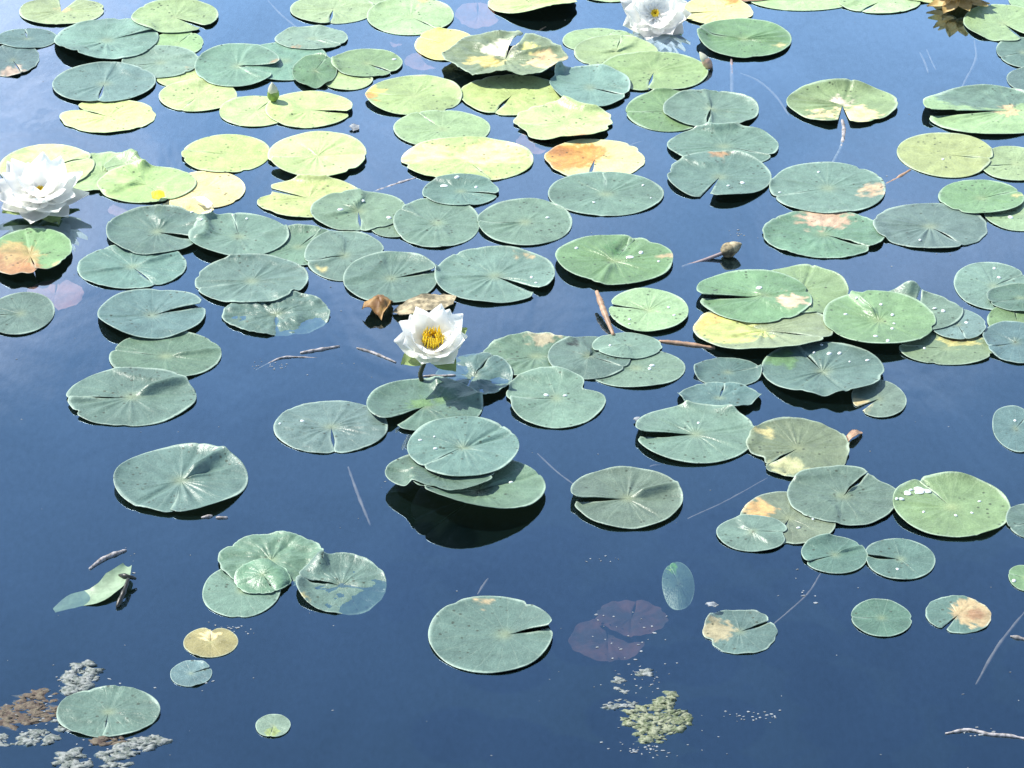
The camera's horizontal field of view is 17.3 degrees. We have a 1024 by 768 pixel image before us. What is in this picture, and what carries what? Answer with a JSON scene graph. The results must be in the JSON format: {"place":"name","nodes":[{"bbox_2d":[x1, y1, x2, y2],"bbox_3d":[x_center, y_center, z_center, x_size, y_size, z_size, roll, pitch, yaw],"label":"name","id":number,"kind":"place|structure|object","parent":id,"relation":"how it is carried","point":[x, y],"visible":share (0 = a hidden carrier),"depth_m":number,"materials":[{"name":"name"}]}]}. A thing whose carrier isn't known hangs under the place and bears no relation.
{"place":"outdoors","nodes":[
{"label":"outdoors","id":0,"kind":"place"},
{"bbox_2d":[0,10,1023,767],"bbox_3d":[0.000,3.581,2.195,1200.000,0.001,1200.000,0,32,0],"label":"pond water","id":1,"kind":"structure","parent":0,"point":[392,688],"depth_m":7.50,"materials":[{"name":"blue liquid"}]},
{"bbox_2d":[0,0,1023,160],"bbox_3d":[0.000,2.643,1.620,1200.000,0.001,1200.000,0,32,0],"label":"pond water","id":2,"kind":"structure","parent":0,"point":[922,37],"depth_m":7.11,"materials":[{"name":"blue liquid"}]},
{"bbox_2d":[0,292,54,334],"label":"lily pad","id":3,"kind":"object","parent":2,"relation":"on","point":[27,312],"visible":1,"depth_m":6.14,"materials":[{"name":"green plant"}]},
{"bbox_2d":[0,688,59,732],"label":"algae clump","id":4,"kind":"object","parent":2,"relation":"on","point":[32,704],"visible":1,"depth_m":5.12,"materials":[{"name":"brown plant"}]},
{"bbox_2d":[0,228,71,274],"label":"lily pad","id":5,"kind":"object","parent":2,"relation":"on","point":[41,248],"visible":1,"depth_m":6.33,"materials":[{"name":"green plant"}]},
{"bbox_2d":[0,151,88,224],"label":"water lily flower","id":6,"kind":"object","parent":2,"relation":"on","point":[41,185],"visible":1,"depth_m":6.45,"materials":[{"name":"white plant"}]},
{"bbox_2d":[19,0,103,24],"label":"lily pad","id":7,"kind":"object","parent":2,"relation":"on","point":[49,11],"visible":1,"depth_m":7.23,"materials":[{"name":"green plant"}]},
{"bbox_2d":[52,61,155,101],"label":"lily pad","id":8,"kind":"object","parent":2,"relation":"on","point":[118,81],"visible":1,"depth_m":6.94,"materials":[{"name":"green plant"}]},
{"bbox_2d":[54,18,158,58],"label":"lily pad","id":9,"kind":"object","parent":2,"relation":"on","point":[109,38],"visible":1,"depth_m":7.12,"materials":[{"name":"green plant"}]},
{"bbox_2d":[59,100,155,132],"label":"lily pad","id":10,"kind":"object","parent":2,"relation":"on","point":[120,115],"visible":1,"depth_m":6.81,"materials":[{"name":"yellow plant"}]},
{"bbox_2d":[56,685,159,737],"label":"lily pad","id":11,"kind":"object","parent":2,"relation":"on","point":[126,710],"visible":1,"depth_m":5.12,"materials":[{"name":"green plant"}]},
{"bbox_2d":[66,367,196,426],"bbox_3d":[-0.665,0.016,5.890,0.229,0.018,0.192,0,32,0],"label":"lily pad","id":12,"kind":"object","parent":2,"relation":"on","point":[141,396],"visible":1,"depth_m":5.89,"materials":[{"name":"green plant"}]},
{"bbox_2d":[77,244,186,288],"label":"lily pad","id":13,"kind":"object","parent":2,"relation":"on","point":[114,266],"visible":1,"depth_m":6.28,"materials":[{"name":"green plant"}]},
{"bbox_2d":[97,159,196,202],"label":"lily pad","id":14,"kind":"object","parent":2,"relation":"on","point":[140,181],"visible":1,"depth_m":6.56,"materials":[{"name":"green plant"}]},
{"bbox_2d":[97,289,205,338],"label":"lily pad","id":15,"kind":"object","parent":2,"relation":"on","point":[136,312],"visible":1,"depth_m":6.14,"materials":[{"name":"green plant"}]},
{"bbox_2d":[106,204,201,254],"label":"lily pad","id":16,"kind":"object","parent":2,"relation":"on","point":[141,230],"visible":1,"depth_m":6.41,"materials":[{"name":"green plant"}]},
{"bbox_2d":[122,45,197,77],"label":"lily pad","id":17,"kind":"object","parent":2,"relation":"on","point":[161,61],"visible":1,"depth_m":7.03,"materials":[{"name":"green plant"}]},
{"bbox_2d":[109,331,221,375],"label":"lily pad","id":18,"kind":"object","parent":2,"relation":"on","point":[185,353],"visible":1,"depth_m":6.02,"materials":[{"name":"green plant"}]},
{"bbox_2d":[131,0,218,32],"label":"lily pad","id":19,"kind":"object","parent":2,"relation":"on","point":[164,16],"visible":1,"depth_m":7.22,"materials":[{"name":"green plant"}]},
{"bbox_2d":[113,443,247,511],"bbox_3d":[-0.556,0.155,5.661,0.225,0.020,0.208,0,32,0],"label":"lily pad","id":20,"kind":"object","parent":2,"relation":"on","point":[183,477],"visible":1,"depth_m":5.67,"materials":[{"name":"green plant"}]},
{"bbox_2d":[159,78,236,111],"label":"lily pad","id":21,"kind":"object","parent":2,"relation":"on","point":[196,95],"visible":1,"depth_m":6.89,"materials":[{"name":"green plant"}]},
{"bbox_2d":[181,134,269,172],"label":"lily pad","id":22,"kind":"object","parent":2,"relation":"on","point":[234,153],"visible":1,"depth_m":6.67,"materials":[{"name":"green plant"}]},
{"bbox_2d":[194,43,279,86],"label":"lily pad","id":23,"kind":"object","parent":2,"relation":"on","point":[220,65],"visible":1,"depth_m":7.01,"materials":[{"name":"green plant"}]},
{"bbox_2d":[188,211,288,254],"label":"lily pad","id":24,"kind":"object","parent":2,"relation":"on","point":[220,234],"visible":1,"depth_m":6.39,"materials":[{"name":"green plant"}]},
{"bbox_2d":[202,569,280,617],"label":"lily pad","id":25,"kind":"object","parent":2,"relation":"on","point":[223,594],"visible":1,"depth_m":5.37,"materials":[{"name":"green plant"}]},
{"bbox_2d":[234,558,291,593],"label":"lily pad","id":26,"kind":"object","parent":25,"relation":"on","point":[250,577],"visible":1,"depth_m":5.40,"materials":[{"name":"green plant"}]},
{"bbox_2d":[195,253,308,302],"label":"lily pad","id":27,"kind":"object","parent":2,"relation":"on","point":[253,277],"visible":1,"depth_m":6.25,"materials":[{"name":"green plant"}]},
{"bbox_2d":[218,531,323,586],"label":"lily pad","id":28,"kind":"object","parent":2,"relation":"on","point":[293,554],"visible":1,"depth_m":5.48,"materials":[{"name":"green plant"}]},
{"bbox_2d":[222,290,329,336],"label":"lily pad","id":29,"kind":"object","parent":2,"relation":"on","point":[294,313],"visible":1,"depth_m":6.13,"materials":[{"name":"green plant"}]},
{"bbox_2d":[257,174,356,217],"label":"lily pad","id":30,"kind":"object","parent":2,"relation":"on","point":[310,189],"visible":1,"depth_m":6.53,"materials":[{"name":"green plant"}]},
{"bbox_2d":[265,91,352,127],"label":"lily pad","id":31,"kind":"object","parent":2,"relation":"on","point":[301,109],"visible":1,"depth_m":6.84,"materials":[{"name":"green plant"}]},
{"bbox_2d":[268,131,366,175],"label":"lily pad","id":32,"kind":"object","parent":2,"relation":"on","point":[328,153],"visible":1,"depth_m":6.66,"materials":[{"name":"green plant"}]},
{"bbox_2d":[273,400,387,453],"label":"lily pad","id":33,"kind":"object","parent":2,"relation":"on","point":[308,427],"visible":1,"depth_m":5.80,"materials":[{"name":"green plant"}]},
{"bbox_2d":[290,0,373,23],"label":"lily pad","id":34,"kind":"object","parent":2,"relation":"on","point":[344,11],"visible":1,"depth_m":7.24,"materials":[{"name":"green plant"}]},
{"bbox_2d":[296,550,386,615],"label":"lily pad","id":35,"kind":"object","parent":2,"relation":"on","point":[360,586],"visible":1,"depth_m":5.41,"materials":[{"name":"green plant"}]},
{"bbox_2d":[304,230,383,280],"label":"lily pad","id":36,"kind":"object","parent":2,"relation":"on","point":[348,248],"visible":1,"depth_m":6.34,"materials":[{"name":"green plant"}]},
{"bbox_2d":[310,188,404,230],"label":"lily pad","id":37,"kind":"object","parent":2,"relation":"on","point":[338,211],"visible":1,"depth_m":6.47,"materials":[{"name":"green plant"}]},
{"bbox_2d":[331,49,402,76],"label":"lily pad","id":38,"kind":"object","parent":2,"relation":"on","point":[357,62],"visible":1,"depth_m":7.02,"materials":[{"name":"green plant"}]},
{"bbox_2d":[343,251,436,302],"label":"lily pad","id":39,"kind":"object","parent":2,"relation":"on","point":[368,277],"visible":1,"depth_m":6.25,"materials":[{"name":"green plant"}]},
{"bbox_2d":[367,0,453,34],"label":"lily pad","id":40,"kind":"object","parent":2,"relation":"on","point":[399,17],"visible":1,"depth_m":7.21,"materials":[{"name":"green plant"}]},
{"bbox_2d":[365,75,461,114],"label":"lily pad","id":41,"kind":"object","parent":2,"relation":"on","point":[405,95],"visible":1,"depth_m":6.89,"materials":[{"name":"green plant"}]},
{"bbox_2d":[366,376,482,430],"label":"lily pad","id":42,"kind":"object","parent":2,"relation":"on","point":[436,397],"visible":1,"depth_m":5.88,"materials":[{"name":"green plant"}]},
{"bbox_2d":[394,304,467,408],"bbox_3d":[-0.144,-0.051,5.924,0.128,0.186,0.127,3,59,-2],"label":"water lily flower","id":43,"kind":"object","parent":2,"relation":"in","point":[441,329],"visible":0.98,"depth_m":5.88,"materials":[{"name":"white plant"}]},
{"bbox_2d":[393,198,479,246],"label":"lily pad","id":44,"kind":"object","parent":2,"relation":"on","point":[424,222],"visible":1,"depth_m":6.43,"materials":[{"name":"green plant"}]},
{"bbox_2d":[393,110,489,144],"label":"lily pad","id":45,"kind":"object","parent":2,"relation":"on","point":[415,128],"visible":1,"depth_m":6.77,"materials":[{"name":"green plant"}]},
{"bbox_2d":[422,173,498,204],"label":"lily pad","id":46,"kind":"object","parent":2,"relation":"on","point":[455,189],"visible":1,"depth_m":6.54,"materials":[{"name":"green plant"}]},
{"bbox_2d":[401,136,533,179],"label":"lily pad","id":47,"kind":"object","parent":2,"relation":"on","point":[491,158],"visible":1,"depth_m":6.66,"materials":[{"name":"green plant"}]},
{"bbox_2d":[435,352,512,393],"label":"lily pad","id":48,"kind":"object","parent":2,"relation":"on","point":[494,374],"visible":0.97,"depth_m":5.96,"materials":[{"name":"green plant"}]},
{"bbox_2d":[413,460,545,508],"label":"lily pad","id":49,"kind":"object","parent":2,"relation":"on","point":[514,484],"visible":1,"depth_m":5.62,"materials":[{"name":"green plant"}]},
{"bbox_2d":[385,453,493,490],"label":"lily pad","id":50,"kind":"object","parent":49,"relation":"on","point":[405,470],"visible":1,"depth_m":5.63,"materials":[{"name":"green plant"}]},
{"bbox_2d":[407,416,518,476],"bbox_3d":[-0.083,0.107,5.706,0.190,0.011,0.188,0,32,0],"label":"lily pad","id":51,"kind":"object","parent":50,"relation":"on","point":[473,445],"visible":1,"depth_m":5.71,"materials":[{"name":"green plant"}]},
{"bbox_2d":[428,596,552,672],"bbox_3d":[-0.034,0.387,5.287,0.196,0.016,0.207,0,32,0],"label":"lily pad","id":52,"kind":"object","parent":2,"relation":"on","point":[475,634],"visible":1,"depth_m":5.29,"materials":[{"name":"green plant"}]},
{"bbox_2d":[434,245,554,302],"bbox_3d":[-0.032,-0.206,6.255,0.224,0.016,0.209,0,32,0],"label":"lily pad","id":53,"kind":"object","parent":2,"relation":"on","point":[475,274],"visible":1,"depth_m":6.26,"materials":[{"name":"green plant"}]},
{"bbox_2d":[441,30,567,74],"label":"lily pad","id":54,"kind":"object","parent":2,"relation":"on","point":[486,52],"visible":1,"depth_m":7.02,"materials":[{"name":"green plant"}]},
{"bbox_2d":[461,74,561,115],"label":"lily pad","id":55,"kind":"object","parent":2,"relation":"on","point":[491,94],"visible":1,"depth_m":6.90,"materials":[{"name":"green plant"}]},
{"bbox_2d":[477,198,571,244],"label":"lily pad","id":56,"kind":"object","parent":2,"relation":"on","point":[528,221],"visible":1,"depth_m":6.44,"materials":[{"name":"green plant"}]},
{"bbox_2d":[483,331,566,374],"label":"lily pad","id":57,"kind":"object","parent":2,"relation":"on","point":[522,352],"visible":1,"depth_m":6.03,"materials":[{"name":"green plant"}]},
{"bbox_2d":[506,366,605,428],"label":"lily pad","id":58,"kind":"object","parent":2,"relation":"on","point":[555,397],"visible":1,"depth_m":5.89,"materials":[{"name":"green plant"}]},
{"bbox_2d":[513,95,612,139],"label":"lily pad","id":59,"kind":"object","parent":2,"relation":"on","point":[565,116],"visible":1,"depth_m":6.80,"materials":[{"name":"green plant"}]},
{"bbox_2d":[548,336,630,379],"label":"lily pad","id":60,"kind":"object","parent":2,"relation":"on","point":[582,357],"visible":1,"depth_m":6.00,"materials":[{"name":"green plant"}]},
{"bbox_2d":[549,61,630,105],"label":"lily pad","id":61,"kind":"object","parent":2,"relation":"on","point":[583,84],"visible":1,"depth_m":6.94,"materials":[{"name":"green plant"}]},
{"bbox_2d":[544,139,644,175],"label":"lily pad","id":62,"kind":"object","parent":2,"relation":"on","point":[571,157],"visible":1,"depth_m":6.66,"materials":[{"name":"yellow plant"}]},
{"bbox_2d":[548,171,663,215],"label":"lily pad","id":63,"kind":"object","parent":2,"relation":"on","point":[601,193],"visible":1,"depth_m":6.53,"materials":[{"name":"green plant"}]},
{"bbox_2d":[568,619,645,662],"bbox_3d":[0.151,0.405,5.330,0.124,0.010,0.115,0,32,0],"label":"sunken leaf","id":64,"kind":"object","parent":2,"relation":"in","point":[582,640],"visible":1,"depth_m":5.32,"materials":[{"name":"purple plant"}]},
{"bbox_2d":[555,235,672,284],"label":"lily pad","id":65,"kind":"object","parent":2,"relation":"on","point":[614,259],"visible":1,"depth_m":6.30,"materials":[{"name":"green plant"}]},
{"bbox_2d":[574,34,657,64],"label":"lily pad","id":66,"kind":"object","parent":2,"relation":"on","point":[597,50],"visible":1,"depth_m":7.08,"materials":[{"name":"green plant"}]},
{"bbox_2d":[571,466,682,528],"bbox_3d":[0.192,0.184,5.614,0.188,0.019,0.183,0,32,0],"label":"lily pad","id":67,"kind":"object","parent":2,"relation":"on","point":[646,497],"visible":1,"depth_m":5.62,"materials":[{"name":"green plant"}]},
{"bbox_2d":[595,600,668,637],"bbox_3d":[0.190,0.372,5.360,0.117,0.010,0.097,0,32,0],"label":"sunken leaf","id":68,"kind":"object","parent":2,"relation":"in","point":[647,614],"visible":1,"depth_m":5.36,"materials":[{"name":"purple plant"}]},
{"bbox_2d":[594,351,685,386],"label":"lily pad","id":69,"kind":"object","parent":2,"relation":"on","point":[659,367],"visible":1,"depth_m":5.96,"materials":[{"name":"green plant"}]},
{"bbox_2d":[609,288,688,331],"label":"lily pad","id":70,"kind":"object","parent":2,"relation":"on","point":[656,309],"visible":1,"depth_m":6.14,"materials":[{"name":"green plant"}]},
{"bbox_2d":[602,51,707,90],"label":"lily pad","id":71,"kind":"object","parent":2,"relation":"on","point":[672,70],"visible":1,"depth_m":6.99,"materials":[{"name":"green plant"}]},
{"bbox_2d":[620,0,690,39],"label":"water lily flower","id":72,"kind":"object","parent":2,"relation":"on","point":[646,19],"visible":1,"depth_m":7.15,"materials":[{"name":"white plant"}]},
{"bbox_2d":[620,696,694,744],"bbox_3d":[0.221,0.511,5.101,0.111,0.011,0.104,-14,34,-22],"label":"algae clump","id":73,"kind":"object","parent":2,"relation":"on","point":[670,720],"visible":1,"depth_m":5.10,"materials":[{"name":"green plant"}]},
{"bbox_2d":[626,88,710,131],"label":"lily pad","id":74,"kind":"object","parent":2,"relation":"on","point":[644,110],"visible":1,"depth_m":6.82,"materials":[{"name":"green plant"}]},
{"bbox_2d":[663,89,758,125],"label":"lily pad","id":75,"kind":"object","parent":74,"relation":"on","point":[693,107],"visible":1,"depth_m":6.84,"materials":[{"name":"green plant"}]},
{"bbox_2d":[635,400,753,463],"bbox_3d":[0.316,0.079,5.784,0.208,0.021,0.189,0,32,0],"label":"lily pad","id":76,"kind":"object","parent":2,"relation":"on","point":[716,433],"visible":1,"depth_m":5.79,"materials":[{"name":"green plant"}]},
{"bbox_2d":[667,150,771,196],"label":"lily pad","id":77,"kind":"object","parent":2,"relation":"on","point":[698,174],"visible":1,"depth_m":6.60,"materials":[{"name":"green plant"}]},
{"bbox_2d":[667,122,778,161],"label":"lily pad","id":78,"kind":"object","parent":2,"relation":"on","point":[761,145],"visible":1,"depth_m":6.72,"materials":[{"name":"green plant"}]},
{"bbox_2d":[702,610,777,653],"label":"lily pad","id":79,"kind":"object","parent":2,"relation":"on","point":[724,631],"visible":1,"depth_m":5.29,"materials":[{"name":"green plant"}]},
{"bbox_2d":[697,18,791,57],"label":"lily pad","id":80,"kind":"object","parent":2,"relation":"on","point":[744,37],"visible":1,"depth_m":7.12,"materials":[{"name":"green plant"}]},
{"bbox_2d":[716,514,786,551],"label":"lily pad","id":81,"kind":"object","parent":2,"relation":"on","point":[747,532],"visible":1,"depth_m":5.53,"materials":[{"name":"green plant"}]},
{"bbox_2d":[693,311,832,348],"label":"lily pad","id":82,"kind":"object","parent":2,"relation":"on","point":[711,327],"visible":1,"depth_m":6.07,"materials":[{"name":"yellow plant"}]},
{"bbox_2d":[697,269,811,322],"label":"lily pad","id":83,"kind":"object","parent":82,"relation":"on","point":[779,296],"visible":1,"depth_m":6.18,"materials":[{"name":"green plant"}]},
{"bbox_2d":[740,491,835,543],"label":"lily pad","id":84,"kind":"object","parent":2,"relation":"on","point":[801,528],"visible":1,"depth_m":5.57,"materials":[{"name":"green plant"}]},
{"bbox_2d":[746,417,849,476],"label":"lily pad","id":85,"kind":"object","parent":2,"relation":"on","point":[810,443],"visible":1,"depth_m":5.76,"materials":[{"name":"green plant"}]},
{"bbox_2d":[772,264,848,313],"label":"lily pad","id":86,"kind":"object","parent":2,"relation":"on","point":[824,287],"visible":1,"depth_m":6.23,"materials":[{"name":"green plant"}]},
{"bbox_2d":[762,342,883,396],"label":"lily pad","id":87,"kind":"object","parent":2,"relation":"on","point":[844,367],"visible":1,"depth_m":5.97,"materials":[{"name":"green plant"}]},
{"bbox_2d":[762,211,884,257],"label":"lily pad","id":88,"kind":"object","parent":2,"relation":"on","point":[806,233],"visible":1,"depth_m":6.39,"materials":[{"name":"green plant"}]},
{"bbox_2d":[769,162,885,212],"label":"lily pad","id":89,"kind":"object","parent":2,"relation":"on","point":[826,187],"visible":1,"depth_m":6.55,"materials":[{"name":"green plant"}]},
{"bbox_2d":[801,533,867,573],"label":"lily pad","id":90,"kind":"object","parent":2,"relation":"on","point":[842,555],"visible":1,"depth_m":5.48,"materials":[{"name":"green plant"}]},
{"bbox_2d":[787,465,895,525],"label":"lily pad","id":91,"kind":"object","parent":2,"relation":"on","point":[819,493],"visible":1,"depth_m":5.62,"materials":[{"name":"green plant"}]},
{"bbox_2d":[786,78,897,121],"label":"lily pad","id":92,"kind":"object","parent":2,"relation":"on","point":[828,99],"visible":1,"depth_m":6.86,"materials":[{"name":"green plant"}]},
{"bbox_2d":[851,599,911,636],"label":"lily pad","id":93,"kind":"object","parent":2,"relation":"on","point":[882,617],"visible":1,"depth_m":5.33,"materials":[{"name":"green plant"}]},
{"bbox_2d":[866,538,934,579],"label":"lily pad","id":94,"kind":"object","parent":2,"relation":"on","point":[911,559],"visible":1,"depth_m":5.47,"materials":[{"name":"green plant"}]},
{"bbox_2d":[891,281,962,329],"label":"lily pad","id":95,"kind":"object","parent":2,"relation":"on","point":[947,312],"visible":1,"depth_m":6.17,"materials":[{"name":"green plant"}]},
{"bbox_2d":[823,290,935,343],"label":"lily pad","id":96,"kind":"object","parent":95,"relation":"on","point":[878,317],"visible":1,"depth_m":6.11,"materials":[{"name":"green plant"}]},
{"bbox_2d":[873,203,987,247],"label":"lily pad","id":97,"kind":"object","parent":2,"relation":"on","point":[919,225],"visible":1,"depth_m":6.42,"materials":[{"name":"green plant"}]},
{"bbox_2d":[897,132,992,177],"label":"lily pad","id":98,"kind":"object","parent":2,"relation":"on","point":[939,154],"visible":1,"depth_m":6.67,"materials":[{"name":"green plant"}]},
{"bbox_2d":[899,332,991,364],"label":"lily pad","id":99,"kind":"object","parent":2,"relation":"on","point":[945,351],"visible":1,"depth_m":6.03,"materials":[{"name":"green plant"}]},
{"bbox_2d":[893,471,1010,536],"bbox_3d":[0.730,0.200,5.595,0.196,0.013,0.188,0,32,0],"label":"lily pad","id":100,"kind":"object","parent":2,"relation":"on","point":[966,505],"visible":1,"depth_m":5.60,"materials":[{"name":"green plant"}]},
{"bbox_2d":[926,595,990,633],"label":"lily pad","id":101,"kind":"object","parent":2,"relation":"on","point":[972,615],"visible":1,"depth_m":5.33,"materials":[{"name":"green plant"}]},
{"bbox_2d":[923,84,1023,133],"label":"lily pad","id":102,"kind":"object","parent":2,"relation":"on","point":[1005,105],"visible":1,"depth_m":6.83,"materials":[{"name":"green plant"}]},
{"bbox_2d":[954,262,1023,309],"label":"lily pad","id":103,"kind":"object","parent":2,"relation":"on","point":[974,283],"visible":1,"depth_m":6.25,"materials":[{"name":"green plant"}]},
{"bbox_2d":[963,4,1023,40],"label":"lily pad","id":104,"kind":"object","parent":2,"relation":"on","point":[991,22],"visible":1,"depth_m":7.19,"materials":[{"name":"green plant"}]},
{"bbox_2d":[984,202,1023,230],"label":"lily pad","id":105,"kind":"object","parent":2,"relation":"on","point":[1012,219],"visible":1,"depth_m":6.45,"materials":[{"name":"green plant"}]},
{"bbox_2d":[938,180,1023,212],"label":"lily pad","id":106,"kind":"object","parent":105,"relation":"on","point":[977,196],"visible":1,"depth_m":6.52,"materials":[{"name":"green plant"}]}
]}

